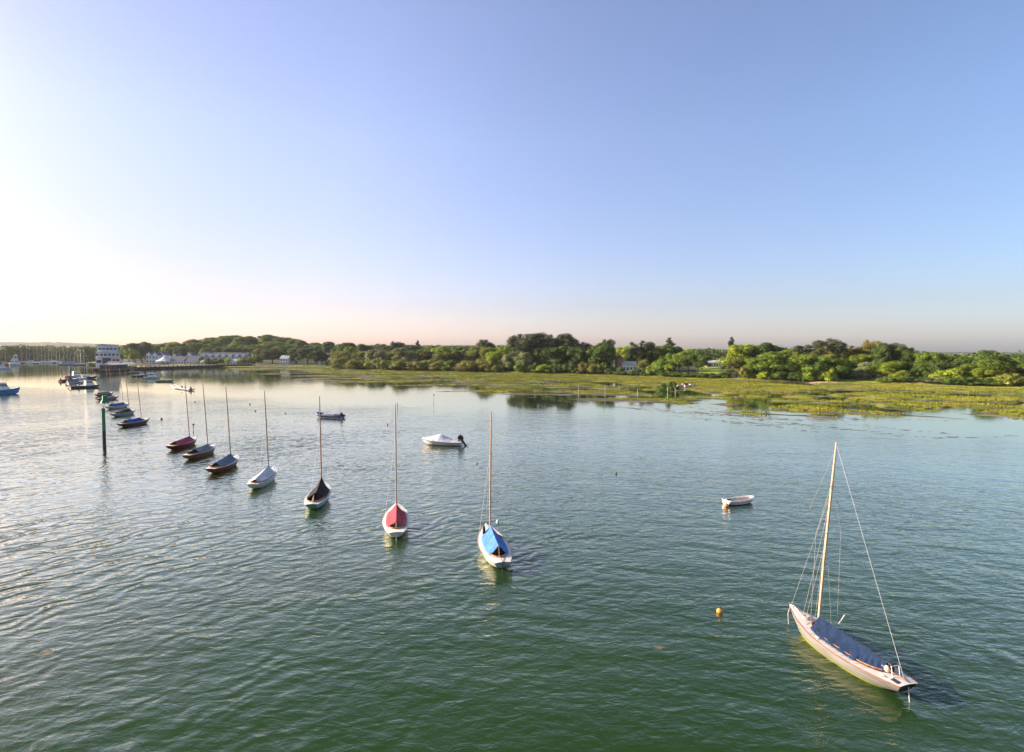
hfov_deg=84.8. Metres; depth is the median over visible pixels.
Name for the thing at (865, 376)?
shoreline bush
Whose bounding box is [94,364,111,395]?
day keelboat
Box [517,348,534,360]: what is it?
leafy tree
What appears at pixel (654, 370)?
shoreline bush
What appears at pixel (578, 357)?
leafy tree
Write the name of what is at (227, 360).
shoreline bush
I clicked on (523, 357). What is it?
willow tree
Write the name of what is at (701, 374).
shoreline bush
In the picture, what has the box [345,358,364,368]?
shoreline bush
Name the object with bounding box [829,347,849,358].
leafy tree
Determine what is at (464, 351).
leafy tree
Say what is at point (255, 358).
shoreline bush
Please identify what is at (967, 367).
leafy tree
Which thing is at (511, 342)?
pine tree
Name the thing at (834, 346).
pine tree
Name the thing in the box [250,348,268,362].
leafy tree
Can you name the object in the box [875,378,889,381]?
shoreline bush
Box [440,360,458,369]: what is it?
shoreline bush
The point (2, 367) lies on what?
motor boat
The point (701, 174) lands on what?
sky
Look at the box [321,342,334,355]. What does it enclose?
leafy tree
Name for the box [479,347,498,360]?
leafy tree
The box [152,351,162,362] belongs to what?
gabled house
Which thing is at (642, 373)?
shoreline bush
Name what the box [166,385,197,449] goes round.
day keelboat
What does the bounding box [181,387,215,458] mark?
day keelboat
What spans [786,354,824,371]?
leafy tree
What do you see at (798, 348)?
pine tree
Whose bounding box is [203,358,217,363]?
shoreline bush
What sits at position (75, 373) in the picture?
motor boat
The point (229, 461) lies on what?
day keelboat
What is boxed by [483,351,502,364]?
leafy tree
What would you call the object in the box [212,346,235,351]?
leafy tree
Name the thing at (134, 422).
day keelboat
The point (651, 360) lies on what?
leafy tree
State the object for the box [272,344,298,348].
leafy tree
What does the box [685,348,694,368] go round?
leafy tree
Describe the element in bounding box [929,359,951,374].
leafy tree
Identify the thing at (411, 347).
leafy tree
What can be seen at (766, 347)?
leafy tree
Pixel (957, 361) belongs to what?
leafy tree
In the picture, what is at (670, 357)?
leafy tree
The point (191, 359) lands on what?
boat shed
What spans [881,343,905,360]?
pine tree
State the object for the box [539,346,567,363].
leafy tree
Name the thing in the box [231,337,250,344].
leafy tree
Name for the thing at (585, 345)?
pine tree
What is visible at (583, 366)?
shoreline bush
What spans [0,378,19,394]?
motor launch
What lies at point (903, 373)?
shoreline bush
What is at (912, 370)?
shoreline bush
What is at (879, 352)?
leafy tree
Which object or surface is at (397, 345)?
pine tree
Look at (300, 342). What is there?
leafy tree
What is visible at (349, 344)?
leafy tree
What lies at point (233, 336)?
leafy tree
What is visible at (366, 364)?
shoreline bush
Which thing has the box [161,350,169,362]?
gabled house
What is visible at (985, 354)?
leafy tree
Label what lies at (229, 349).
leafy tree
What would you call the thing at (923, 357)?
leafy tree
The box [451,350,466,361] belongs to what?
leafy tree
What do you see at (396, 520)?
day keelboat
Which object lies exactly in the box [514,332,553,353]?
pine tree
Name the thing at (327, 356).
leafy tree
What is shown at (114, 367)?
covered pontoon
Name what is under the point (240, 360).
shoreline bush
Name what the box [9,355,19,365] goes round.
motor yacht
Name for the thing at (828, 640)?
day keelboat
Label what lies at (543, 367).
shoreline bush
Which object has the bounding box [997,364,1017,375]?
leafy tree
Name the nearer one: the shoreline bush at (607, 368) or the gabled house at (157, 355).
the shoreline bush at (607, 368)
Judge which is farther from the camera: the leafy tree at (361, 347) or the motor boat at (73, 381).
the leafy tree at (361, 347)
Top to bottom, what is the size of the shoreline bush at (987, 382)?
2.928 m
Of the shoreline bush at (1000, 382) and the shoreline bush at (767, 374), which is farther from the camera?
the shoreline bush at (767, 374)
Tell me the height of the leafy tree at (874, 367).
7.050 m
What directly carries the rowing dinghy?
on the water
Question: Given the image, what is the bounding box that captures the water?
[0,362,1023,751]
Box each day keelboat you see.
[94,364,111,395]
[95,368,118,400]
[104,368,129,408]
[110,372,134,416]
[117,373,149,426]
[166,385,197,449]
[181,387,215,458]
[205,391,238,472]
[246,391,276,488]
[304,396,330,508]
[382,404,409,537]
[478,412,511,573]
[788,442,917,701]
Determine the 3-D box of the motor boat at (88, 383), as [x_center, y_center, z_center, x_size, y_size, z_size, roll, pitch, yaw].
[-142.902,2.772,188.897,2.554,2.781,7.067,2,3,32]
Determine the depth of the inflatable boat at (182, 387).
179.21 m
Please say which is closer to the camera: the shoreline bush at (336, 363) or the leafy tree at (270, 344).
the shoreline bush at (336, 363)
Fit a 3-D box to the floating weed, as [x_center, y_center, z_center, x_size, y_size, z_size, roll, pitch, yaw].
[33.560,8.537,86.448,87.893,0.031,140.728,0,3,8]
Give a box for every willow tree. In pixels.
[365,349,386,360]
[391,347,417,361]
[501,352,517,370]
[514,352,532,364]
[853,362,873,372]
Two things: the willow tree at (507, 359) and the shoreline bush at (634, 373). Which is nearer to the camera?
the shoreline bush at (634, 373)
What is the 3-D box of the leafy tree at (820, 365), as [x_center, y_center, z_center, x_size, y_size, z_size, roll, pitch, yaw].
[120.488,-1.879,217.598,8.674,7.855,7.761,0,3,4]
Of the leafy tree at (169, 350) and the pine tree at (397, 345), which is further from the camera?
the leafy tree at (169, 350)
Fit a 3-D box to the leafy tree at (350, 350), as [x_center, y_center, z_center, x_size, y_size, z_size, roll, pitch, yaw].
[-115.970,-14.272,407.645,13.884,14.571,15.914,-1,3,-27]
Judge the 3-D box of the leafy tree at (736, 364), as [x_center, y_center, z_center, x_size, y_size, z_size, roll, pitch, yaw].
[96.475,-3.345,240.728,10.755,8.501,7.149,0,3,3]
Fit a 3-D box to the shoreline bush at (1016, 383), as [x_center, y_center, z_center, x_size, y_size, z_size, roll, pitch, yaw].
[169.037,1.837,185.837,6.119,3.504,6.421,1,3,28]
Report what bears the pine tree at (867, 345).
on the ground at (302, 362)
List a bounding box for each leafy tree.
[118,346,127,360]
[120,345,129,361]
[123,343,144,362]
[124,349,141,361]
[136,342,153,362]
[151,343,172,350]
[160,347,172,356]
[161,342,181,346]
[171,346,188,355]
[182,339,202,344]
[185,342,209,354]
[198,339,214,348]
[198,348,214,355]
[208,342,226,350]
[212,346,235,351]
[213,336,232,345]
[219,335,242,344]
[221,347,245,351]
[228,343,242,347]
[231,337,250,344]
[237,345,253,354]
[244,344,266,353]
[245,336,261,344]
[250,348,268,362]
[257,334,282,343]
[259,348,284,363]
[263,341,287,348]
[271,337,298,342]
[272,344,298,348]
[275,347,288,359]
[286,339,302,343]
[286,348,304,363]
[288,354,295,360]
[292,340,308,345]
[293,345,308,348]
[294,347,318,364]
[304,342,319,346]
[308,350,326,364]
[313,344,321,349]
[317,352,330,363]
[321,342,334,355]
[329,351,338,362]
[330,345,346,355]
[332,351,351,360]
[337,342,356,347]
[343,347,359,355]
[352,351,367,359]
[356,344,371,350]
[380,345,394,353]
[383,351,394,361]
[403,344,420,350]
[409,349,427,361]
[419,351,439,362]
[423,345,436,350]
[431,346,451,352]
[431,352,453,362]
[436,346,456,352]
[450,347,466,360]
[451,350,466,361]
[461,349,474,360]
[466,346,484,360]
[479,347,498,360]
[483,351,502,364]
[496,346,512,359]
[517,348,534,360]
[532,346,549,364]
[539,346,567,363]
[555,345,575,363]
[567,346,587,365]
[584,351,592,362]
[586,342,618,365]
[615,346,632,360]
[625,351,638,367]
[636,359,649,369]
[637,349,655,363]
[652,345,673,360]
[664,353,683,371]
[672,346,682,353]
[677,351,693,372]
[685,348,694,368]
[686,350,712,373]
[715,343,760,375]
[725,358,746,376]
[742,357,769,377]
[744,347,764,363]
[753,351,792,372]
[760,342,783,353]
[777,363,804,379]
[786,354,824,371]
[810,350,823,356]
[811,361,832,379]
[817,354,851,373]
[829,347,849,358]
[844,354,872,372]
[848,360,861,372]
[866,363,885,379]
[868,357,889,377]
[870,345,890,377]
[876,361,902,375]
[888,360,911,372]
[891,347,920,367]
[910,351,954,376]
[914,363,932,376]
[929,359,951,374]
[949,356,971,368]
[957,363,978,376]
[969,368,996,378]
[970,350,1011,376]
[977,359,1013,379]
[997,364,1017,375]
[1008,361,1020,373]
[1010,358,1023,362]
[1013,362,1023,376]
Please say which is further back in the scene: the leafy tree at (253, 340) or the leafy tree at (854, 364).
the leafy tree at (253, 340)
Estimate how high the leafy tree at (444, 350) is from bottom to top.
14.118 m
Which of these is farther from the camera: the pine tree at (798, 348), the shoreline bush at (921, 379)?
the pine tree at (798, 348)
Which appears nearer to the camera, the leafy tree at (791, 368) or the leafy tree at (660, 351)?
the leafy tree at (791, 368)
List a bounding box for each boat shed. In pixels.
[169,356,187,363]
[184,356,203,363]
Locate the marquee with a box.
[156,355,169,361]
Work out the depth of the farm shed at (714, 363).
350.63 m
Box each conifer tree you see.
[663,338,677,367]
[718,337,733,371]
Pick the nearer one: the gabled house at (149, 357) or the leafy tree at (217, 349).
the gabled house at (149, 357)
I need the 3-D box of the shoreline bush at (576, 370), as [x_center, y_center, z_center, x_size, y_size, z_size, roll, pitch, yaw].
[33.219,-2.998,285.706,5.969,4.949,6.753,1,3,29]
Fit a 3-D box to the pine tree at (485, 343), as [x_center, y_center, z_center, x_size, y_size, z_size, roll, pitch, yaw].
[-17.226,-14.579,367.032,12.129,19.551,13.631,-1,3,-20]
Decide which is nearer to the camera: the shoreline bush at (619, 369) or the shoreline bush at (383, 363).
the shoreline bush at (619, 369)
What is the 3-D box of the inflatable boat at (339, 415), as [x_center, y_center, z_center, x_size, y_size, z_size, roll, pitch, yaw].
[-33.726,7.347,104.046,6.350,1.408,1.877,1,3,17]
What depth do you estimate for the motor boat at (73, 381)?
211.54 m
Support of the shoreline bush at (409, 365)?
on the ground at (302, 362)
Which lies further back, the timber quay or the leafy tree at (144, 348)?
the leafy tree at (144, 348)
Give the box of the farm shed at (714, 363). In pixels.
[707,360,723,366]
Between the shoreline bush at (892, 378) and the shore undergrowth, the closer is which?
the shoreline bush at (892, 378)
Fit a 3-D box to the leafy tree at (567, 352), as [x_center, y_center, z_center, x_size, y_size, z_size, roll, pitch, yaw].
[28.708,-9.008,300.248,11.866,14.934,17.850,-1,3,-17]
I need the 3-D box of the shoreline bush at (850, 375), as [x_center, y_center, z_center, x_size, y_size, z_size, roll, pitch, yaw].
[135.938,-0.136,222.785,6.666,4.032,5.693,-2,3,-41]
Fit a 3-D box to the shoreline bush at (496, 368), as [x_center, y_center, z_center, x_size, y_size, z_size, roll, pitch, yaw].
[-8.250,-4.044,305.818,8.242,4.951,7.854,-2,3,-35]
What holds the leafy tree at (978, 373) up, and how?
on the ground at (302, 362)
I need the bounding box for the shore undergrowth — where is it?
[331,362,851,378]
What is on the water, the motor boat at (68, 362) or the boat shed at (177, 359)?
the motor boat at (68, 362)
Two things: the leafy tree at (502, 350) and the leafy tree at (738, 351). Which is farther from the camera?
the leafy tree at (502, 350)
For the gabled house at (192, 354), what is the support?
on the ground at (302, 362)
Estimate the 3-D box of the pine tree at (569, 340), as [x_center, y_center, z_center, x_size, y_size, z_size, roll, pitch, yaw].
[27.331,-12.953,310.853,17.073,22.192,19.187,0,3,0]
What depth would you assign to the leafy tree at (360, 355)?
371.58 m
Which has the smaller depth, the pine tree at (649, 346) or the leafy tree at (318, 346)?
the pine tree at (649, 346)
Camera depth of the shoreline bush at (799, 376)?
220.38 m
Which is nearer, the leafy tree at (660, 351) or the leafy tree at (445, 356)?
the leafy tree at (660, 351)
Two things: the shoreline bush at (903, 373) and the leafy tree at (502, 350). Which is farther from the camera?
the leafy tree at (502, 350)
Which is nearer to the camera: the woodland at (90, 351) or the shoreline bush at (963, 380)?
the shoreline bush at (963, 380)
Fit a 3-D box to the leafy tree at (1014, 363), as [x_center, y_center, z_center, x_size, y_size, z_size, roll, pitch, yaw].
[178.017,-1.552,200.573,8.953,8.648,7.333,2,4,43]
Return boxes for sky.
[0,0,1023,351]
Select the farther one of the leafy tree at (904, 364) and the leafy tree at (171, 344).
the leafy tree at (171, 344)
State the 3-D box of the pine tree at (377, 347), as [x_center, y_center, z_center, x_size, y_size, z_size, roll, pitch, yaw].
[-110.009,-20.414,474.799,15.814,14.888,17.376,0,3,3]
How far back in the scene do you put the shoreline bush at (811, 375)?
217.22 m
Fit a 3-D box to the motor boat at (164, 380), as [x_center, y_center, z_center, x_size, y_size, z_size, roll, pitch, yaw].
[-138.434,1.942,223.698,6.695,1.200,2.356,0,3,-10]
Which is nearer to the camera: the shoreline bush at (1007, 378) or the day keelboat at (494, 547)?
the day keelboat at (494, 547)
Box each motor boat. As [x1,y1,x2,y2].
[0,365,10,368]
[58,376,77,381]
[59,361,78,364]
[65,379,83,383]
[66,371,84,376]
[67,385,84,387]
[77,380,99,387]
[132,373,146,376]
[142,373,160,378]
[155,379,173,381]
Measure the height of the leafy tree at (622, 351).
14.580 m
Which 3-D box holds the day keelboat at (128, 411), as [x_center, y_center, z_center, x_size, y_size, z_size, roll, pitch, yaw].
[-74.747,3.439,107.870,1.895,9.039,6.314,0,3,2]
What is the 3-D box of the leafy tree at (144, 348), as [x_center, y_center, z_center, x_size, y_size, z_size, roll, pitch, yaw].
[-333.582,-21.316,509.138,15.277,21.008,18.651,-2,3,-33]
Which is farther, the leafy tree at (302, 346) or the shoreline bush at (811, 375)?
the leafy tree at (302, 346)
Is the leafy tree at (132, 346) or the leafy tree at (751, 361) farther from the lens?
the leafy tree at (132, 346)
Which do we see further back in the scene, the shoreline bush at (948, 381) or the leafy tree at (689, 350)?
the leafy tree at (689, 350)
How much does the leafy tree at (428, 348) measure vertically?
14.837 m
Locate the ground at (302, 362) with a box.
[87,352,1023,418]
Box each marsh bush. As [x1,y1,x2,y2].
[658,383,667,388]
[666,381,679,391]
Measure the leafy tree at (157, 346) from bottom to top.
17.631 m
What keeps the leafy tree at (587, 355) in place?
on the ground at (302, 362)
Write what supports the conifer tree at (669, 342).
on the ground at (302, 362)
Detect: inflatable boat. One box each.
[171,384,194,390]
[315,412,345,418]
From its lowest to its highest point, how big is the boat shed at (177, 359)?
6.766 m
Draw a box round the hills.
[0,342,1023,353]
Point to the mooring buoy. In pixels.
(719, 610)
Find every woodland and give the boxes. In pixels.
[0,344,121,362]
[334,344,1023,363]
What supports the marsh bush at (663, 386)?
on the ground at (302, 362)
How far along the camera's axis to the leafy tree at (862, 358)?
229.83 m
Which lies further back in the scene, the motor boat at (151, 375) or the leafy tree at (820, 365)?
the motor boat at (151, 375)
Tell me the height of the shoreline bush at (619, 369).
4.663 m
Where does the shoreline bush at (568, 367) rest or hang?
on the ground at (302, 362)
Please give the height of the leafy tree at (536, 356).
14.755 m
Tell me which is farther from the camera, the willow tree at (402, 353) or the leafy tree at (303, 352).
the leafy tree at (303, 352)
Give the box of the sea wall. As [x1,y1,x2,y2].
[135,363,254,369]
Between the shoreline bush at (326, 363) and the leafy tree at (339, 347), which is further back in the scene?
the leafy tree at (339, 347)
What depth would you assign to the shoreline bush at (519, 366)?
297.06 m
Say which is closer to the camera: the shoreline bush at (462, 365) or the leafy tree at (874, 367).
the leafy tree at (874, 367)
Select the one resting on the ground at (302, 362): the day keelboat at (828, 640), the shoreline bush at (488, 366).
the shoreline bush at (488, 366)
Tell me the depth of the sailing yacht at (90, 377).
246.14 m
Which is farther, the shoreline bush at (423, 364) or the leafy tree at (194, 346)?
the leafy tree at (194, 346)
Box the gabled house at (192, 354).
[186,351,197,355]
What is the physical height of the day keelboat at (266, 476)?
9.039 m
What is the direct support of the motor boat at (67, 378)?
on the water
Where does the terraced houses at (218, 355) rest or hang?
on the ground at (302, 362)
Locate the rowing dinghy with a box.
[722,496,753,504]
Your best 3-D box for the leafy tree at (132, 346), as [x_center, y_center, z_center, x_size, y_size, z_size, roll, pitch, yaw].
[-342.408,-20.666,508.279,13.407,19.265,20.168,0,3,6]
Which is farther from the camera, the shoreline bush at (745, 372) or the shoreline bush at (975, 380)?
the shoreline bush at (745, 372)
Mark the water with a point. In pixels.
(156, 594)
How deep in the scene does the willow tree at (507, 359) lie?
306.99 m
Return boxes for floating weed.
[32,395,1011,654]
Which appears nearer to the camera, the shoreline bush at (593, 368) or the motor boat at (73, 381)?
the motor boat at (73, 381)
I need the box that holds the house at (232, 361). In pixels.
[229,359,240,363]
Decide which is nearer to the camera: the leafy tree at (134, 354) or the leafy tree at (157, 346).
the leafy tree at (134, 354)
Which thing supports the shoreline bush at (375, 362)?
on the ground at (302, 362)
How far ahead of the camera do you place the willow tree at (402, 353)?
350.34 m
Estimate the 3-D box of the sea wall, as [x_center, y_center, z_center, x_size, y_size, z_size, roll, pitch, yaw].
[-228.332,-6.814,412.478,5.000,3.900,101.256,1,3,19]
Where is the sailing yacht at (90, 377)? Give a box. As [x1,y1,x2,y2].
[74,362,96,378]
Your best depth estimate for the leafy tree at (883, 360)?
224.70 m
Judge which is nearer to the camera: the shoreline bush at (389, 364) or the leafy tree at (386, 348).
the shoreline bush at (389, 364)
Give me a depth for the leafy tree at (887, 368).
211.45 m
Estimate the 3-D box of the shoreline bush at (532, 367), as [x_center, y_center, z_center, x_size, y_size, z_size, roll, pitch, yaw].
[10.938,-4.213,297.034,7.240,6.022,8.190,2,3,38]
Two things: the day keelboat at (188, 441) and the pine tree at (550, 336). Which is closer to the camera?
the day keelboat at (188, 441)
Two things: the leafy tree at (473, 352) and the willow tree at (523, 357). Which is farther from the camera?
the leafy tree at (473, 352)
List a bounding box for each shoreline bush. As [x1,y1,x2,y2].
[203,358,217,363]
[214,357,227,363]
[223,358,230,363]
[235,358,246,363]
[242,357,253,363]
[248,354,261,363]
[323,360,331,366]
[329,357,348,368]
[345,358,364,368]
[363,359,373,368]
[370,357,381,368]
[376,359,389,368]
[384,360,396,369]
[389,359,408,369]
[404,360,426,369]
[411,359,433,369]
[428,360,443,370]
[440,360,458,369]
[450,363,467,369]
[455,360,478,370]
[461,358,488,370]
[478,361,494,370]
[490,364,504,371]
[513,361,527,371]
[525,362,539,372]
[533,364,550,372]
[548,363,562,372]
[561,361,574,371]
[571,365,582,373]
[576,362,591,372]
[586,363,603,373]
[602,364,615,372]
[615,370,626,374]
[616,366,624,371]
[625,371,639,374]
[639,371,652,375]
[645,365,659,374]
[650,359,668,370]
[657,370,671,375]
[662,363,676,371]
[681,372,696,376]
[694,372,708,376]
[708,373,720,377]
[718,371,731,376]
[738,366,755,378]
[756,371,772,378]
[770,369,787,379]
[787,373,804,380]
[801,370,817,381]
[817,367,838,381]
[847,372,861,378]
[855,372,871,379]
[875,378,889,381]
[883,376,899,381]
[889,370,912,380]
[895,377,915,381]
[910,365,920,376]
[915,377,933,381]
[924,377,944,382]
[928,366,971,379]
[938,377,959,383]
[951,376,974,384]
[967,377,988,385]
[973,379,998,384]
[986,380,1005,385]
[991,373,1023,385]
[1012,377,1023,384]
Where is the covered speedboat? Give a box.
[421,434,467,445]
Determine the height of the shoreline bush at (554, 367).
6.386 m
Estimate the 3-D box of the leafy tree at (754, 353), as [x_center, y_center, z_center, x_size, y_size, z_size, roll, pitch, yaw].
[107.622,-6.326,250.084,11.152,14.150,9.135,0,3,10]
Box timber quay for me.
[80,367,131,370]
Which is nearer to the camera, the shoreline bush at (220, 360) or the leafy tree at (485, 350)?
the leafy tree at (485, 350)
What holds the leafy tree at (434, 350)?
on the ground at (302, 362)
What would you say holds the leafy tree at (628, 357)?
on the ground at (302, 362)
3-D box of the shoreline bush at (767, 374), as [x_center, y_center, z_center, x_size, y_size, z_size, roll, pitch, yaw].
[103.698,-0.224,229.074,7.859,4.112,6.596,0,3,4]
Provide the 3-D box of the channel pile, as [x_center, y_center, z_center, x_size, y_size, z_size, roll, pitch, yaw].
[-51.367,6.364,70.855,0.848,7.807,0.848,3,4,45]
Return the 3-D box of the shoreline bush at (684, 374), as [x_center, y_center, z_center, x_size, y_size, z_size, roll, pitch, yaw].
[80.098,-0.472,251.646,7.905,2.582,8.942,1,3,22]
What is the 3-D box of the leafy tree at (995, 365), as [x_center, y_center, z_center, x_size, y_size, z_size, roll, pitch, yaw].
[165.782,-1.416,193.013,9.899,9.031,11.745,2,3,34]
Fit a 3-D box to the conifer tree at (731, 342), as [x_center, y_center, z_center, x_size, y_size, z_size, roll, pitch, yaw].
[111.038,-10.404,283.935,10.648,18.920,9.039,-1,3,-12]
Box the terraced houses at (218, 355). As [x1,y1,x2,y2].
[200,351,251,359]
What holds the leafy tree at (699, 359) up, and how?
on the ground at (302, 362)
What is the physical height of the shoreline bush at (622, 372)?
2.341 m
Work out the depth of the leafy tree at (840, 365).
214.22 m
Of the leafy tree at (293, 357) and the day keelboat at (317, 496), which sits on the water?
the day keelboat at (317, 496)
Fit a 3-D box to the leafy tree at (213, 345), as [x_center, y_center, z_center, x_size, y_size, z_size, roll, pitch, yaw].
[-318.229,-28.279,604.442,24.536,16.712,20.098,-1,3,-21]
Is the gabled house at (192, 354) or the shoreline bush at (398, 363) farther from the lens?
the gabled house at (192, 354)
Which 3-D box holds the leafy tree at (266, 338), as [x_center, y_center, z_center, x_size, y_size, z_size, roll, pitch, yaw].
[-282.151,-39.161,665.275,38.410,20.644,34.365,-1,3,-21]
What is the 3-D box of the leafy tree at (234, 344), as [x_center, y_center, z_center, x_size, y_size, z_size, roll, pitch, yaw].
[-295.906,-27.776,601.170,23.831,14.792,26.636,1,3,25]
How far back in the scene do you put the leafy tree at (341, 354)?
373.93 m
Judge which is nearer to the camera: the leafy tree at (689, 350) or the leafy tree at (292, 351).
the leafy tree at (689, 350)
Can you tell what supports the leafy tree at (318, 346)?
on the ground at (302, 362)
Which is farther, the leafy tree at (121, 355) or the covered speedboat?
the leafy tree at (121, 355)
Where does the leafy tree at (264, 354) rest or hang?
on the ground at (302, 362)
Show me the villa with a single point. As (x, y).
(284, 359)
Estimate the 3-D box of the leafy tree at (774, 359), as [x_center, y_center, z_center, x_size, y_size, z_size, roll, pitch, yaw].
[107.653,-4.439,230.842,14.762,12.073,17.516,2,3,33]
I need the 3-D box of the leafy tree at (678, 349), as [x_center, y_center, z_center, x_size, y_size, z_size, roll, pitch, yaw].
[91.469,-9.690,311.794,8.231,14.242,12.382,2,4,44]
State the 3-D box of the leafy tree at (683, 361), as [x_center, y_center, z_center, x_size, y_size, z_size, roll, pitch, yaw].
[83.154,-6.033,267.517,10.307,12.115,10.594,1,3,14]
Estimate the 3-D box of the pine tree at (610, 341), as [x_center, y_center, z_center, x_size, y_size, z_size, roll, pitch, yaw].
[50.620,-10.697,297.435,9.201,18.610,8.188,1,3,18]
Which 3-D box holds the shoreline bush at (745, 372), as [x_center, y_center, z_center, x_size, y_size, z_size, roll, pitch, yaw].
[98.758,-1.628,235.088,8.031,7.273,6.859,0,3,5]
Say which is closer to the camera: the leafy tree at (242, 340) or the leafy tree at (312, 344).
the leafy tree at (312, 344)
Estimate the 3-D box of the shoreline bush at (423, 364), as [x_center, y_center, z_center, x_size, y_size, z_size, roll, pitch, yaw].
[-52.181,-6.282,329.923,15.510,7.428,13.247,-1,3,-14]
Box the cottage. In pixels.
[615,352,636,370]
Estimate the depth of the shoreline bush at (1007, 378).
185.46 m
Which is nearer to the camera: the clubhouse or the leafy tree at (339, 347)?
the clubhouse
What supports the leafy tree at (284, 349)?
on the ground at (302, 362)
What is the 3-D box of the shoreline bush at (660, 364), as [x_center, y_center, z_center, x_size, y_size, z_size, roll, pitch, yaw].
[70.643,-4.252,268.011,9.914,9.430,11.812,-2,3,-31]
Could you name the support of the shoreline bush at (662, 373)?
on the ground at (302, 362)
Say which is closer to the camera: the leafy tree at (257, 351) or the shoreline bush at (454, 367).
the shoreline bush at (454, 367)
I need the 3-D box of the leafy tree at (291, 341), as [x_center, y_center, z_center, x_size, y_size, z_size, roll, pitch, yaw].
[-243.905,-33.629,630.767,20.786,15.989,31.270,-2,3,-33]
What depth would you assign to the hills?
2081.23 m
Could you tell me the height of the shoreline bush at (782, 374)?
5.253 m
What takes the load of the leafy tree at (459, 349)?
on the ground at (302, 362)
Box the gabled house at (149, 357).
[146,350,154,362]
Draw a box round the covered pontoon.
[99,362,138,371]
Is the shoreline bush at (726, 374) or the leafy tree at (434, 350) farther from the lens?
the leafy tree at (434, 350)
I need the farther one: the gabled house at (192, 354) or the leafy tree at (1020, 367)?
the gabled house at (192, 354)
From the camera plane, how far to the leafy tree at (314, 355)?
441.18 m
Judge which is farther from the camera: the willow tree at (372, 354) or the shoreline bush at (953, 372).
the willow tree at (372, 354)
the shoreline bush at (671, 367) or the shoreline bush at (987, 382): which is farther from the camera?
the shoreline bush at (671, 367)
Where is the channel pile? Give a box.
[100,395,108,448]
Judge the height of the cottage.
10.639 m
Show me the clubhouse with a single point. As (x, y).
(105, 354)
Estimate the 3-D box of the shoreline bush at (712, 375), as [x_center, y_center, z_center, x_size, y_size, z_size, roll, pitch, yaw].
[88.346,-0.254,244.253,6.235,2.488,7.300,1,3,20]
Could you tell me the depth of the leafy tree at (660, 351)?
294.52 m
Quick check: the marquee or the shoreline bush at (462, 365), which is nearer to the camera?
the shoreline bush at (462, 365)
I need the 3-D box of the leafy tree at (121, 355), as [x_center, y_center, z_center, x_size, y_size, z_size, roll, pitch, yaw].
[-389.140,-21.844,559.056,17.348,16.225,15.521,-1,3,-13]
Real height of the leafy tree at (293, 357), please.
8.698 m
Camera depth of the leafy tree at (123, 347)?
524.32 m
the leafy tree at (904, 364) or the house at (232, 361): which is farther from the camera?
the house at (232, 361)
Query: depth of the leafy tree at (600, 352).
282.64 m
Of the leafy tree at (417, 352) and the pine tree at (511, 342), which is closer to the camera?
the pine tree at (511, 342)
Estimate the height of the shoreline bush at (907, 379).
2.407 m
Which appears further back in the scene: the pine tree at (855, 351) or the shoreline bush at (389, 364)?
the shoreline bush at (389, 364)
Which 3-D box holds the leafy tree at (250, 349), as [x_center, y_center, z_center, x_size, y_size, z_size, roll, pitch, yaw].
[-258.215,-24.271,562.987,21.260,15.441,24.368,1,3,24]
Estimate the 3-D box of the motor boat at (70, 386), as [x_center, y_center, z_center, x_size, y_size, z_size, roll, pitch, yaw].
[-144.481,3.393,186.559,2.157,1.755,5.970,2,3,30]
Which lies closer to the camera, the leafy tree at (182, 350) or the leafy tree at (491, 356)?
the leafy tree at (491, 356)
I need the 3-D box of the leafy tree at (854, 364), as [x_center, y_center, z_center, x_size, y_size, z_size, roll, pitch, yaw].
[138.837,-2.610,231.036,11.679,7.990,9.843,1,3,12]
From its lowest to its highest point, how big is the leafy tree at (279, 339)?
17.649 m
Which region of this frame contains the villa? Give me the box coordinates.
[279,354,291,363]
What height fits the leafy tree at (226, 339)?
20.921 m
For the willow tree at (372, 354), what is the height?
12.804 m
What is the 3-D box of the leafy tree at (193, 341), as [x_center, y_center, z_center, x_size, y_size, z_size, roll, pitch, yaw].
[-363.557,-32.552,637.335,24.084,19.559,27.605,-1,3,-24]
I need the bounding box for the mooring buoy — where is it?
[716,607,722,613]
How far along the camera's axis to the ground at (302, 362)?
193.64 m
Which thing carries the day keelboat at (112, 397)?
on the water
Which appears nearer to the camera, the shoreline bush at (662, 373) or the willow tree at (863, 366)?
the willow tree at (863, 366)
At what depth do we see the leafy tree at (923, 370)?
208.55 m
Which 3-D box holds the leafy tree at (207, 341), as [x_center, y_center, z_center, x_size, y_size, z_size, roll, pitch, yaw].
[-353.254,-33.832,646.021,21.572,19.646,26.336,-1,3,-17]
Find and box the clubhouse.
[95,340,119,366]
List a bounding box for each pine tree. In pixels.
[374,344,386,349]
[390,341,405,347]
[476,339,494,360]
[506,334,535,350]
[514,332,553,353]
[538,334,553,347]
[545,333,576,346]
[573,342,591,348]
[601,339,615,345]
[626,341,656,370]
[789,344,814,354]
[811,338,847,356]
[847,345,866,355]
[861,340,887,376]
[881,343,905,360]
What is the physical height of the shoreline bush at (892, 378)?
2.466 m
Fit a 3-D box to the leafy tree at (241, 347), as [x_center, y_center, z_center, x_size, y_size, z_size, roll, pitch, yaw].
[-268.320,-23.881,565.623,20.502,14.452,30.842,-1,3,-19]
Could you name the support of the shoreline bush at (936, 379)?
on the ground at (302, 362)
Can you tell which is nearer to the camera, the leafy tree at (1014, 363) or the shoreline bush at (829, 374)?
the leafy tree at (1014, 363)
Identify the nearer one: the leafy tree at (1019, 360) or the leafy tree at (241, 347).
the leafy tree at (1019, 360)
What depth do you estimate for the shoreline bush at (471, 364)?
309.56 m
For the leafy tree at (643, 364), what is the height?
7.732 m

